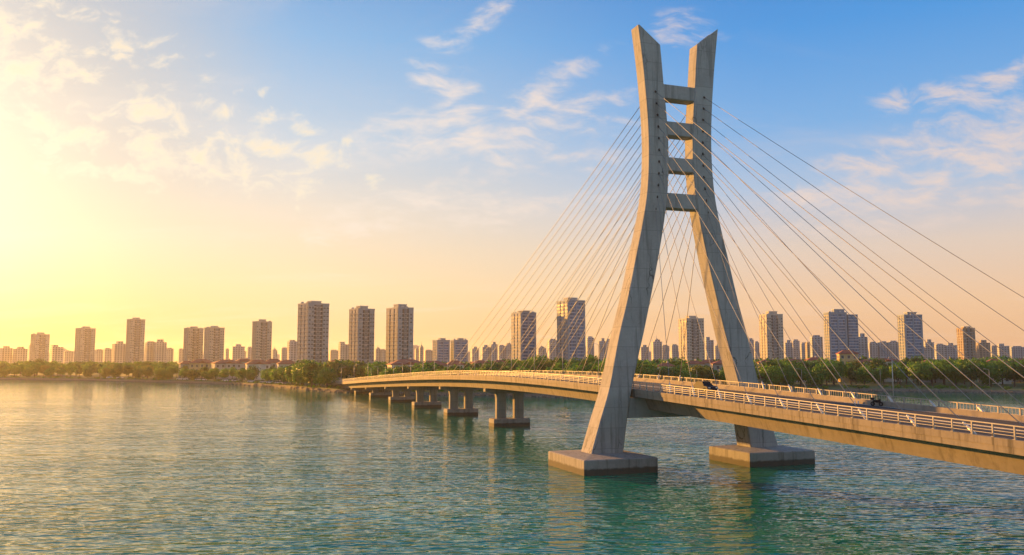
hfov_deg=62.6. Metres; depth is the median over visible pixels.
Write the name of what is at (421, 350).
apartment block
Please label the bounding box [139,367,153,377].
broadleaf tree
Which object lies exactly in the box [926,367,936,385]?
broadleaf tree
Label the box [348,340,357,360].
window
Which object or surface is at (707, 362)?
villa
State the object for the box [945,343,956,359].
apartment block
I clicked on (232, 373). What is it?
broadleaf tree
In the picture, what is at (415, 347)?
apartment block
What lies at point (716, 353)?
apartment block
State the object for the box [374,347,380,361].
apartment block
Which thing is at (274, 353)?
apartment block
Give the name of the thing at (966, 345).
apartment tower
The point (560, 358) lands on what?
broadleaf tree
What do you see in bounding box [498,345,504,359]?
apartment block
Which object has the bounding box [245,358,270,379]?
villa
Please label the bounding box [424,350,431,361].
apartment block
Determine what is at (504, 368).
broadleaf tree
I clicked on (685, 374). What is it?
broadleaf tree
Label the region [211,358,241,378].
villa
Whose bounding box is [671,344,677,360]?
apartment block
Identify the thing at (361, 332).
apartment tower
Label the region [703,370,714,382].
broadleaf tree
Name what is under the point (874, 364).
broadleaf tree
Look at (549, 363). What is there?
broadleaf tree
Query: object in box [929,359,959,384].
broadleaf tree
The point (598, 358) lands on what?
street lamp
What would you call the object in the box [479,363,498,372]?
broadleaf tree
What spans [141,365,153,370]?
broadleaf tree
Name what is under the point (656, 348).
apartment block
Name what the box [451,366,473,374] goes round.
broadleaf tree
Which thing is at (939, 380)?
villa
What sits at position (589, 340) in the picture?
apartment block
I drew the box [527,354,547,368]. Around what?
broadleaf tree
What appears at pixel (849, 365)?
broadleaf tree
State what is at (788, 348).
apartment block
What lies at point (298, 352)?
window
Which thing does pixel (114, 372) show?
broadleaf tree
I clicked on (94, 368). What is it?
broadleaf tree
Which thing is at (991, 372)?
broadleaf tree
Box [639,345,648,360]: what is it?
apartment block
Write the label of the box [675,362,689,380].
broadleaf tree
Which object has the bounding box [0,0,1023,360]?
sky
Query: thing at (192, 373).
broadleaf tree
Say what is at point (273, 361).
villa
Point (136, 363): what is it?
broadleaf tree
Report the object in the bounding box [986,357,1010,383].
villa
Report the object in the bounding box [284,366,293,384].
broadleaf tree
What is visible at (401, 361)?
villa
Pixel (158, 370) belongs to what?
broadleaf tree
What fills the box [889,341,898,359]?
apartment block
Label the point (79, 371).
broadleaf tree
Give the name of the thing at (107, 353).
apartment block
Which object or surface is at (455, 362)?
villa
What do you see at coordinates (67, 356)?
apartment block
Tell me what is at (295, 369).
broadleaf tree
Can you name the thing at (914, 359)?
broadleaf tree
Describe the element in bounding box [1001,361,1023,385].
broadleaf tree
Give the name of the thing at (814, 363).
broadleaf tree
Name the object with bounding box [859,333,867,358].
apartment block
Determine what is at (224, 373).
broadleaf tree
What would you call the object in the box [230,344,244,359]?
apartment block
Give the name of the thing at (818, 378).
broadleaf tree
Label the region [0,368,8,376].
broadleaf tree
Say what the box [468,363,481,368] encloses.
broadleaf tree
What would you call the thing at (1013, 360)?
broadleaf tree
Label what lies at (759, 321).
window
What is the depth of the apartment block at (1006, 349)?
1438.15 m
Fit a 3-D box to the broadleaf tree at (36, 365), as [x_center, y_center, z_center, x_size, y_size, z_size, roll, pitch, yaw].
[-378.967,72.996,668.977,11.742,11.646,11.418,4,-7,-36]
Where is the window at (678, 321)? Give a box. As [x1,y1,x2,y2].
[678,321,686,360]
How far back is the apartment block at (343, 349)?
1341.10 m
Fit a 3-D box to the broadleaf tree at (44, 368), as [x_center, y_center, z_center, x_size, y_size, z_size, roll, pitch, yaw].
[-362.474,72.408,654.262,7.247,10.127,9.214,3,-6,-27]
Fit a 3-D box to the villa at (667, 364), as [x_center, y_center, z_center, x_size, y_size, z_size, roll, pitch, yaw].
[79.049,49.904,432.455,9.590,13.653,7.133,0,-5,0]
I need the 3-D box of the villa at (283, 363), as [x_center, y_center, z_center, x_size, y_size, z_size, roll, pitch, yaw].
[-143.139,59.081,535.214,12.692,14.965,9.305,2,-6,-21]
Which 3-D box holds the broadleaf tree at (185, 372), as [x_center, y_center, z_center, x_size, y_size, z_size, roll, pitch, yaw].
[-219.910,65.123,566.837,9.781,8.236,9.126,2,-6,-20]
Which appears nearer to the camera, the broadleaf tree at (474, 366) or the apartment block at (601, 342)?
the broadleaf tree at (474, 366)
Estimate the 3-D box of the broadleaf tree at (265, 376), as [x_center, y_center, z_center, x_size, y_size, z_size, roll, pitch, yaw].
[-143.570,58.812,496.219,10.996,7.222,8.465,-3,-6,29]
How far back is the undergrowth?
418.75 m
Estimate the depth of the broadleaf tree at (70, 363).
707.48 m
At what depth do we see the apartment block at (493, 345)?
1491.06 m
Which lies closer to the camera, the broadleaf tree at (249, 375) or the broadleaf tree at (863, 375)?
the broadleaf tree at (863, 375)
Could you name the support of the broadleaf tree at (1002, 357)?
on the ground
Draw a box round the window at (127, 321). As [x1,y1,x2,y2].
[125,321,144,362]
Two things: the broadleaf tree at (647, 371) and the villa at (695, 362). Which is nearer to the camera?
the broadleaf tree at (647, 371)
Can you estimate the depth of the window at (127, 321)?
1122.87 m
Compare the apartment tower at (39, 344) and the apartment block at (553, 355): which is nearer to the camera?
the apartment tower at (39, 344)
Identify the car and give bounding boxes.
[691,381,717,391]
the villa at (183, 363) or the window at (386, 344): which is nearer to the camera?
the villa at (183, 363)
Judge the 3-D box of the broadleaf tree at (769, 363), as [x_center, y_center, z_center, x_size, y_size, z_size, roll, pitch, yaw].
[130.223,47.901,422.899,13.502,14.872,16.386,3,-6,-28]
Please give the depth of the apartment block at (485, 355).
1488.49 m
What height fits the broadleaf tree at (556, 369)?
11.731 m
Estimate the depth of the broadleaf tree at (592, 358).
431.37 m
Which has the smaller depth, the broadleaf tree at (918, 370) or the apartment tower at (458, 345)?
the broadleaf tree at (918, 370)
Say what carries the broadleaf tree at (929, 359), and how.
on the ground
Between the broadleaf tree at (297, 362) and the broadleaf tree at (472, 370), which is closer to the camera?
the broadleaf tree at (472, 370)
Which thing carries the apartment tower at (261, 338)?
on the ground
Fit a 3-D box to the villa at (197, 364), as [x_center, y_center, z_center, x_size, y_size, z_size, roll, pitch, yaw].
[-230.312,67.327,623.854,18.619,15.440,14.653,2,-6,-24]
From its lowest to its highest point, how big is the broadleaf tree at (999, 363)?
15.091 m
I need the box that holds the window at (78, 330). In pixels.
[74,330,94,361]
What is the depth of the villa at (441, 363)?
456.06 m
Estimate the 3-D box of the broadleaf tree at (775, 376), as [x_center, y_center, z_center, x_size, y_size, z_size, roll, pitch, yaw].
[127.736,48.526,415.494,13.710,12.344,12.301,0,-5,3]
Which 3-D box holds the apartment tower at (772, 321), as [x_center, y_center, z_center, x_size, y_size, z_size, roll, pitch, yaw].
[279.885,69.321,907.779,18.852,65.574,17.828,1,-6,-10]
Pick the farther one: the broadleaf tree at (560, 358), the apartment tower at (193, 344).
the apartment tower at (193, 344)
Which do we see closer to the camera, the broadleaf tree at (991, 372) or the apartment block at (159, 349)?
the broadleaf tree at (991, 372)
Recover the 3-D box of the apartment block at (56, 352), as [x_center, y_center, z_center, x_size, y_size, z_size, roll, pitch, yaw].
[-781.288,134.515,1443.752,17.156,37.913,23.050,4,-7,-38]
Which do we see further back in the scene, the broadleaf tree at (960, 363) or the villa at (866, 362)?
the villa at (866, 362)
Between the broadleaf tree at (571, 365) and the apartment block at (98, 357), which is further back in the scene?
the apartment block at (98, 357)
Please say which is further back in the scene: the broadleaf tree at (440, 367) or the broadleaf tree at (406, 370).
the broadleaf tree at (440, 367)
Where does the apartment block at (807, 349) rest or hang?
on the ground
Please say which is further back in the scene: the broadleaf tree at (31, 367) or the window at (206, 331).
the window at (206, 331)
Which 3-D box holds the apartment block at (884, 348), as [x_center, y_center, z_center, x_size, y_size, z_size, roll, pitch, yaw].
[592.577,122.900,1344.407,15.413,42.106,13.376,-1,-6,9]
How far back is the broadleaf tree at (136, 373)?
594.69 m
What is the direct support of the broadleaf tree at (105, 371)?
on the ground
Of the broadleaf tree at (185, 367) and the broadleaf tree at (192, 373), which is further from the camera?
the broadleaf tree at (185, 367)
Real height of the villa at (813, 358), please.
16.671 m
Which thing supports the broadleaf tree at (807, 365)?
on the ground
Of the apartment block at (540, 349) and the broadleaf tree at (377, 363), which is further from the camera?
the apartment block at (540, 349)
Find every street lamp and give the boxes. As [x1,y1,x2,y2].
[594,343,598,374]
[879,357,893,401]
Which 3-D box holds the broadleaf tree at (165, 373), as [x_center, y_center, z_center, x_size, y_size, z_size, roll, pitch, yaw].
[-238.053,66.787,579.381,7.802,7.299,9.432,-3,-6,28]
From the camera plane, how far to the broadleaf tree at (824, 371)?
429.44 m
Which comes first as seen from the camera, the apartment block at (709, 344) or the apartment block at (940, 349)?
the apartment block at (709, 344)
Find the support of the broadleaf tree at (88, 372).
on the ground
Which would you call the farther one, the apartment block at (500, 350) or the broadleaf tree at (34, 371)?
the apartment block at (500, 350)
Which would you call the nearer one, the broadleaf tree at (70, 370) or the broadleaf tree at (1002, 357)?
the broadleaf tree at (1002, 357)
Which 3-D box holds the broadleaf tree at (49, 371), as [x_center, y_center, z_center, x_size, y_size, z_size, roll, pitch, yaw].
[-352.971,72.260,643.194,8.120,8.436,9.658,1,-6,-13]
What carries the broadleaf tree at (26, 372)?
on the ground
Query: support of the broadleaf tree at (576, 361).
on the ground
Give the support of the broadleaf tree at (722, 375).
on the ground
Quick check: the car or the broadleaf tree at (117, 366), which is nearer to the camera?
the car
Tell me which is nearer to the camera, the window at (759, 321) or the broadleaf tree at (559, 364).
the broadleaf tree at (559, 364)
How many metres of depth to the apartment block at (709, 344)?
1241.11 m
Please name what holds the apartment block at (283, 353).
on the ground
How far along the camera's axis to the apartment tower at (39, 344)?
1253.13 m
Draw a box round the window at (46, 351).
[30,337,48,361]
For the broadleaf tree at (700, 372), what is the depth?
397.58 m
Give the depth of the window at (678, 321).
906.33 m
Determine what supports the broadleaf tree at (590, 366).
on the ground
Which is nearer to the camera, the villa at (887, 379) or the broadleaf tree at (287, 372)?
the broadleaf tree at (287, 372)
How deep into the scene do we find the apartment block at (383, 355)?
1689.03 m
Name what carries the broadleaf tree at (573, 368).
on the ground
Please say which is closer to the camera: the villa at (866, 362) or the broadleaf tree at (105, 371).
the villa at (866, 362)
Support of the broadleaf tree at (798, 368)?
on the ground
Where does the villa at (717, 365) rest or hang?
on the ground
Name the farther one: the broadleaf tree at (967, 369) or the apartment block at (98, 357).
the apartment block at (98, 357)
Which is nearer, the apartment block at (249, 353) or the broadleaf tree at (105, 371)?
the broadleaf tree at (105, 371)
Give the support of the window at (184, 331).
in the apartment tower at (193, 344)
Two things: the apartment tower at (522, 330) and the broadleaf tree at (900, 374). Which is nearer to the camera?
the broadleaf tree at (900, 374)
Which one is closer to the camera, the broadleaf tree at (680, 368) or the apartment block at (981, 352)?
the broadleaf tree at (680, 368)
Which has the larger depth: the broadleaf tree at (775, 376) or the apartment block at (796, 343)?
the apartment block at (796, 343)
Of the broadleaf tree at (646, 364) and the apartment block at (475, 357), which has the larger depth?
the apartment block at (475, 357)
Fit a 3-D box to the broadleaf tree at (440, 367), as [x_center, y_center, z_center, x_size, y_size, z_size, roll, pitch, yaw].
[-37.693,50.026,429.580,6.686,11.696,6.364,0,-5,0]
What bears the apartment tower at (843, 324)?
on the ground
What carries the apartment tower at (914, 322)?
on the ground
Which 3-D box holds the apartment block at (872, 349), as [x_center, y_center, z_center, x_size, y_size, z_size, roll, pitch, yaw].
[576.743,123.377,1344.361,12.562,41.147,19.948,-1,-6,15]
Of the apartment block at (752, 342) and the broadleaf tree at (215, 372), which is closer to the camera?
the broadleaf tree at (215, 372)
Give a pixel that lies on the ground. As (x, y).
(1018, 388)
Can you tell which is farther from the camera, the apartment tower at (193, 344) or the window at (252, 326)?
the apartment tower at (193, 344)
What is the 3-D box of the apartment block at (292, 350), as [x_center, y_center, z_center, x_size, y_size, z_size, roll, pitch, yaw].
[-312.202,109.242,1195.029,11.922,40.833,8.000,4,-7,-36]
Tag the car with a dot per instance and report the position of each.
(707, 385)
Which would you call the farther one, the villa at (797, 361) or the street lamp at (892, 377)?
the villa at (797, 361)
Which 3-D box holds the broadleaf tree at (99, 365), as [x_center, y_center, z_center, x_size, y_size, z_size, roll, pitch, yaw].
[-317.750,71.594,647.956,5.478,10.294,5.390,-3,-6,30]
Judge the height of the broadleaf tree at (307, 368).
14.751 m
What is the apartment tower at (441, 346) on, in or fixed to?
on the ground
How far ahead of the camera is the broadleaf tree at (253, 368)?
539.51 m
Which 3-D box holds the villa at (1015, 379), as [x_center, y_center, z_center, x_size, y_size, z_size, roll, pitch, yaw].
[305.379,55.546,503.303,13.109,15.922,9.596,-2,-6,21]
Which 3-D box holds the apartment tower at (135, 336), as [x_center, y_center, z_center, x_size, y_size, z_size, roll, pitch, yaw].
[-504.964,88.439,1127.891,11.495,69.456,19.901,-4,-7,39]
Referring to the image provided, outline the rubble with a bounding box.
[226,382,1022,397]
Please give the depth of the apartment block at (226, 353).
1689.76 m
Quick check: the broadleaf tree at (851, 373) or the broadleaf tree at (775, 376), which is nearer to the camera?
the broadleaf tree at (775, 376)
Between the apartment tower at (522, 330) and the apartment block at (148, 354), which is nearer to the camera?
the apartment tower at (522, 330)
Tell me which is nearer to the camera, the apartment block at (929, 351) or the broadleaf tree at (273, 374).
the broadleaf tree at (273, 374)
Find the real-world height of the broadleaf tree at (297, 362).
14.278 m
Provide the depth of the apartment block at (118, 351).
1339.13 m
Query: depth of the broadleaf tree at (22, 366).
678.91 m
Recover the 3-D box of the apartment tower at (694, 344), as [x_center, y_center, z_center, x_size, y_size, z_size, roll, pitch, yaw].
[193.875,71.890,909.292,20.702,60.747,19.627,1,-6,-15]
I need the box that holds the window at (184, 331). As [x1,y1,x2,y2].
[183,331,202,359]
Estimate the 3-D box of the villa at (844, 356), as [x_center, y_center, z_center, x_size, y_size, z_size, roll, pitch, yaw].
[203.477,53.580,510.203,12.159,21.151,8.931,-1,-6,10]
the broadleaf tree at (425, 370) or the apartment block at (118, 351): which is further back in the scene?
the apartment block at (118, 351)
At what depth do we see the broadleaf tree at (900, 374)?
440.32 m
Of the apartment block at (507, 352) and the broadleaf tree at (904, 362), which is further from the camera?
the apartment block at (507, 352)
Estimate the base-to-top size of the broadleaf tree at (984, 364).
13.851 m
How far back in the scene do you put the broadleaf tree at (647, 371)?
385.80 m
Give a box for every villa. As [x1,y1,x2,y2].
[178,360,190,377]
[189,358,211,377]
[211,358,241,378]
[235,357,251,377]
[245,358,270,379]
[266,358,280,367]
[276,359,295,380]
[386,358,428,368]
[424,359,447,368]
[446,359,464,369]
[471,359,488,365]
[656,362,675,380]
[685,359,704,381]
[701,358,715,366]
[711,360,723,384]
[756,358,784,383]
[782,357,805,381]
[805,356,819,363]
[835,349,859,381]
[858,358,871,381]
[879,357,901,381]
[921,358,942,382]
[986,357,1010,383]
[1011,358,1023,381]
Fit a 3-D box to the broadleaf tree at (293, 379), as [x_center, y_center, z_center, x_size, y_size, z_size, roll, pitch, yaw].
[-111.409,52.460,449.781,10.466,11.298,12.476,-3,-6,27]
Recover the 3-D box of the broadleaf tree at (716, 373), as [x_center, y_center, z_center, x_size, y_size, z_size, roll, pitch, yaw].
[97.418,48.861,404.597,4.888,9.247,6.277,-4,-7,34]
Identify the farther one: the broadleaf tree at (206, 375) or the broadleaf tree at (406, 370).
the broadleaf tree at (206, 375)
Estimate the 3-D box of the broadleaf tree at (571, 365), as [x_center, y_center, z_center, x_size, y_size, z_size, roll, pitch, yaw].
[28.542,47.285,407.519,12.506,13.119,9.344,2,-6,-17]
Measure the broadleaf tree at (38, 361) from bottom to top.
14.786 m
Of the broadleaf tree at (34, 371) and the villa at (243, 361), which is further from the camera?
the broadleaf tree at (34, 371)
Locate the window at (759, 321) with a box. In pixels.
[759,321,767,357]
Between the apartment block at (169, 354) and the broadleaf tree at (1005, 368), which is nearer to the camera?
the broadleaf tree at (1005, 368)
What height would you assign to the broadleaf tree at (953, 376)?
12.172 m
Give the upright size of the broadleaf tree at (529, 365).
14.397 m
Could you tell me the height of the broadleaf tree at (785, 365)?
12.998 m
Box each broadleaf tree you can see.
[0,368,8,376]
[11,366,20,375]
[14,364,25,373]
[21,368,31,376]
[23,365,34,369]
[26,358,47,374]
[28,362,41,372]
[30,368,37,376]
[41,365,50,372]
[44,367,55,375]
[46,361,60,374]
[57,368,66,374]
[63,361,73,372]
[65,365,75,376]
[75,367,82,376]
[81,368,93,377]
[88,366,96,373]
[96,364,102,376]
[100,367,110,376]
[110,367,122,376]
[112,363,123,374]
[123,365,134,377]
[128,361,140,367]
[132,367,141,376]
[138,360,151,376]
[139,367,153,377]
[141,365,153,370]
[153,366,166,377]
[159,369,173,377]
[166,366,178,378]
[178,368,189,379]
[179,365,188,373]
[188,369,199,378]
[201,371,212,378]
[209,368,219,379]
[218,368,229,377]
[229,370,240,378]
[234,368,247,380]
[245,371,254,379]
[249,365,260,379]
[260,371,272,380]
[268,367,281,380]
[277,368,289,381]
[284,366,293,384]
[288,359,306,369]
[291,362,307,383]
[291,371,305,383]
[296,360,326,386]
[310,365,331,384]
[317,367,338,387]
[365,361,384,377]
[368,366,387,378]
[378,369,401,377]
[394,366,411,376]
[410,361,438,370]
[411,366,430,375]
[435,364,443,370]
[436,369,449,374]
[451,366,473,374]
[466,366,479,373]
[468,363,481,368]
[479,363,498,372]
[480,362,499,369]
[481,365,490,373]
[495,366,514,372]
[506,362,525,370]
[515,359,535,369]
[516,366,533,372]
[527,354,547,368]
[535,362,545,372]
[536,358,556,372]
[550,365,561,373]
[551,360,570,373]
[553,357,567,365]
[565,362,577,367]
[565,365,586,374]
[566,357,592,366]
[572,364,589,374]
[583,354,601,367]
[583,361,600,371]
[592,358,605,372]
[634,364,655,378]
[636,360,659,377]
[653,367,676,380]
[658,366,679,378]
[661,357,689,379]
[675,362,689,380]
[678,368,696,381]
[690,364,709,380]
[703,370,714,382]
[713,370,718,382]
[717,369,726,384]
[758,364,785,386]
[759,358,786,386]
[772,358,787,384]
[780,362,797,385]
[780,366,797,385]
[790,359,811,384]
[794,364,805,385]
[800,368,824,385]
[810,362,823,385]
[812,362,841,385]
[824,359,847,384]
[844,362,854,383]
[847,359,864,380]
[847,367,856,384]
[854,364,874,384]
[860,357,891,382]
[870,366,889,382]
[888,362,910,383]
[896,368,905,384]
[899,360,911,383]
[905,361,936,384]
[908,355,926,381]
[925,358,939,382]
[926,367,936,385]
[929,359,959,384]
[945,363,963,384]
[953,359,973,383]
[959,361,985,385]
[977,360,1000,385]
[979,364,1001,386]
[984,355,1009,360]
[992,358,1009,384]
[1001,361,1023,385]
[1004,363,1018,386]
[1010,358,1023,382]
[1017,364,1023,380]
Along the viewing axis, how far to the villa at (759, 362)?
477.59 m
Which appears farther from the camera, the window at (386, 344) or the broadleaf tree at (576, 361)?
the window at (386, 344)
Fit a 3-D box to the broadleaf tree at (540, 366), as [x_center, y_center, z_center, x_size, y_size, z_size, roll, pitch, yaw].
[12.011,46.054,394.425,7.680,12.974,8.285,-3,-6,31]
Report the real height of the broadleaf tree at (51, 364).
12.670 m
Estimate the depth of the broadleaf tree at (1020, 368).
415.55 m
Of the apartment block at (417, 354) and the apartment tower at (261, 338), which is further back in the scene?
the apartment block at (417, 354)
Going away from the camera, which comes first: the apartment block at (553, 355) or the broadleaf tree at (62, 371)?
the broadleaf tree at (62, 371)
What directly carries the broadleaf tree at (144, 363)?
on the ground
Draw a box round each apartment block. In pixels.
[0,346,12,362]
[12,347,27,363]
[28,345,29,360]
[49,345,63,362]
[63,351,72,364]
[94,349,102,362]
[103,348,111,361]
[111,341,125,362]
[144,341,153,361]
[152,339,166,362]
[166,348,173,362]
[178,348,182,362]
[225,348,228,359]
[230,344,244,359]
[246,347,251,359]
[271,346,276,358]
[280,347,286,360]
[287,340,296,361]
[329,350,337,360]
[338,342,348,360]
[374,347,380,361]
[381,349,385,362]
[413,345,419,359]
[415,348,418,360]
[419,342,423,361]
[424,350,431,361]
[471,347,478,361]
[481,345,489,360]
[490,342,497,360]
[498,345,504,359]
[505,343,510,359]
[537,344,545,360]
[547,339,556,359]
[586,336,593,356]
[598,338,605,359]
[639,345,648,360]
[651,335,661,360]
[662,345,669,360]
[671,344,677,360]
[705,337,713,359]
[714,344,720,359]
[749,338,753,358]
[754,341,759,359]
[784,340,792,358]
[792,339,799,358]
[800,342,805,358]
[805,342,809,358]
[810,335,822,357]
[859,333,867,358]
[868,342,877,358]
[878,341,888,357]
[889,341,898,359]
[923,339,934,359]
[934,344,945,359]
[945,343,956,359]
[976,340,990,359]
[990,345,996,357]
[997,344,1009,358]
[1009,346,1023,358]
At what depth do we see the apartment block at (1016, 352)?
1587.47 m
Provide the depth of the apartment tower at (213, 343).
1043.46 m
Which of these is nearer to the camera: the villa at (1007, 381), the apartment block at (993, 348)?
the villa at (1007, 381)
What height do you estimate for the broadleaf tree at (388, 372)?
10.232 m
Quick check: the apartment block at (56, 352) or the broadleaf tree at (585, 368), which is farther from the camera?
the apartment block at (56, 352)
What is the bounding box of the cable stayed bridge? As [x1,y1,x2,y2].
[326,25,1023,475]
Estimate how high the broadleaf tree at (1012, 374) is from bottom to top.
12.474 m
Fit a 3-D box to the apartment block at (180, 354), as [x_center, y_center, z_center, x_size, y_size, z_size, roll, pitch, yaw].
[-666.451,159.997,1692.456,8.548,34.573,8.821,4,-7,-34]
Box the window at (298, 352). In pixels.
[297,315,307,361]
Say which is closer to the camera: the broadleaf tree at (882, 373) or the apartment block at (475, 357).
the broadleaf tree at (882, 373)
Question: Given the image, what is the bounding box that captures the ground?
[0,361,1023,397]
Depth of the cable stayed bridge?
129.03 m
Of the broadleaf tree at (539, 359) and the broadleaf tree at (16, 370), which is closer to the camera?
the broadleaf tree at (539, 359)
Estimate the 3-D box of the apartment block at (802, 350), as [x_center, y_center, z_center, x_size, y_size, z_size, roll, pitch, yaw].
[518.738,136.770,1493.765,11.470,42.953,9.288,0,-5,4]
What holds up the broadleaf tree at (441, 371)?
on the ground
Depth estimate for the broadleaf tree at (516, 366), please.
405.30 m
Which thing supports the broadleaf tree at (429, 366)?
on the ground
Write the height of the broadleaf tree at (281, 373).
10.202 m
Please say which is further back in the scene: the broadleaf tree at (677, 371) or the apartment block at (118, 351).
the apartment block at (118, 351)
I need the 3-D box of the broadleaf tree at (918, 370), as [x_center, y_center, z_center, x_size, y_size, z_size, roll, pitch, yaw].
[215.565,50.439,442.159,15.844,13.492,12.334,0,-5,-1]
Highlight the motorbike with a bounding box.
[871,397,882,405]
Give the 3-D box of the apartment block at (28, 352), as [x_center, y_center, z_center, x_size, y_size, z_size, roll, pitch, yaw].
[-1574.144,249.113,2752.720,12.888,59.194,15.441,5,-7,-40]
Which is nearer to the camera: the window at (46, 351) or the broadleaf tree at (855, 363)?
the broadleaf tree at (855, 363)
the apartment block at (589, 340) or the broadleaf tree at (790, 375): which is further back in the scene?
the apartment block at (589, 340)
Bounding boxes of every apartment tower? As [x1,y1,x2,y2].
[29,332,49,361]
[74,326,95,362]
[125,317,144,362]
[183,326,203,360]
[203,326,224,361]
[251,319,271,360]
[297,301,328,363]
[348,306,374,363]
[386,304,413,362]
[432,338,449,362]
[450,338,467,362]
[511,310,535,360]
[557,297,585,360]
[678,316,704,360]
[759,311,783,359]
[823,309,858,360]
[897,312,923,359]
[956,326,975,359]
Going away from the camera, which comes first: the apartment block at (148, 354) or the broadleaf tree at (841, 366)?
the broadleaf tree at (841, 366)
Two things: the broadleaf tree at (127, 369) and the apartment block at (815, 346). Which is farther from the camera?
the apartment block at (815, 346)
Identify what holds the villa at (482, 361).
on the ground
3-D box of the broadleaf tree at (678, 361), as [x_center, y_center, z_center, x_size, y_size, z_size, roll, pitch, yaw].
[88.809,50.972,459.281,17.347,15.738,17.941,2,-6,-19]
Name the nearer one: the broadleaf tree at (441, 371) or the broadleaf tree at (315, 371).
the broadleaf tree at (441, 371)
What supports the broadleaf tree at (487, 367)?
on the ground
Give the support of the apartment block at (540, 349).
on the ground
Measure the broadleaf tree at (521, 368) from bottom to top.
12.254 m
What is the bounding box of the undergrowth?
[0,375,1023,391]
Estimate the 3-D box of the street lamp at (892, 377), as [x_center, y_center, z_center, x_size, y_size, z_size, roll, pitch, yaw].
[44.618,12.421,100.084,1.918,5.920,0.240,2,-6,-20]
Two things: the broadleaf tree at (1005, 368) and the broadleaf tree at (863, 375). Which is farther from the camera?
the broadleaf tree at (863, 375)
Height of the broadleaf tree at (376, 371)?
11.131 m
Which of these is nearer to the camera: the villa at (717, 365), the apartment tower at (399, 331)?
the villa at (717, 365)
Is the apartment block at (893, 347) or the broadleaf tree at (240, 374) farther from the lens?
the apartment block at (893, 347)
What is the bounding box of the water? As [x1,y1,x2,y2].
[0,380,1023,554]
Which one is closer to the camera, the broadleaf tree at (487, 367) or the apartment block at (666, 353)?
the broadleaf tree at (487, 367)
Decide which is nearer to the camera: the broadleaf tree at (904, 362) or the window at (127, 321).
the broadleaf tree at (904, 362)
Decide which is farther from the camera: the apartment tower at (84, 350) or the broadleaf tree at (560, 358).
the apartment tower at (84, 350)
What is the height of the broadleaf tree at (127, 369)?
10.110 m
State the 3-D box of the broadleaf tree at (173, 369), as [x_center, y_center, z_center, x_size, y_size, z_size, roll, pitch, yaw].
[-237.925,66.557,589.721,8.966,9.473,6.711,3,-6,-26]
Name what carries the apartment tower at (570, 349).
on the ground
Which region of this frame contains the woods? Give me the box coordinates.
[0,355,1023,378]
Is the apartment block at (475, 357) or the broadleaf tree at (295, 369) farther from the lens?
the apartment block at (475, 357)
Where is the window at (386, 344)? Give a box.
[386,344,396,361]
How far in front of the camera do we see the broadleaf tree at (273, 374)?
480.44 m
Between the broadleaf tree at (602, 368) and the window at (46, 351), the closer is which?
the broadleaf tree at (602, 368)
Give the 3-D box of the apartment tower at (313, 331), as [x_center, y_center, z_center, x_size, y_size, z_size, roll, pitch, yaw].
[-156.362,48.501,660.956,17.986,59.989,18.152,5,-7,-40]
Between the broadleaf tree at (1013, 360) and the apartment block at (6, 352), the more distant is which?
the apartment block at (6, 352)
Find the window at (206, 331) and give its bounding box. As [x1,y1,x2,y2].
[204,331,223,359]
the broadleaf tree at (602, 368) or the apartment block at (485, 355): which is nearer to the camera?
the broadleaf tree at (602, 368)
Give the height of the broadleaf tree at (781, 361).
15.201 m
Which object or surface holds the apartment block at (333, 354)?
on the ground
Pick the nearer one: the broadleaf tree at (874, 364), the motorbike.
the motorbike
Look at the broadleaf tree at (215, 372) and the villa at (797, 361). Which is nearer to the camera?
the villa at (797, 361)
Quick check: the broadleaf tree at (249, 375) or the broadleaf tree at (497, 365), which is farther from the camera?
the broadleaf tree at (249, 375)
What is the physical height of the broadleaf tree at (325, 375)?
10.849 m
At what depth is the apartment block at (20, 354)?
1489.09 m
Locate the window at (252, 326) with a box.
[252,326,271,359]
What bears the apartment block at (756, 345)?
on the ground

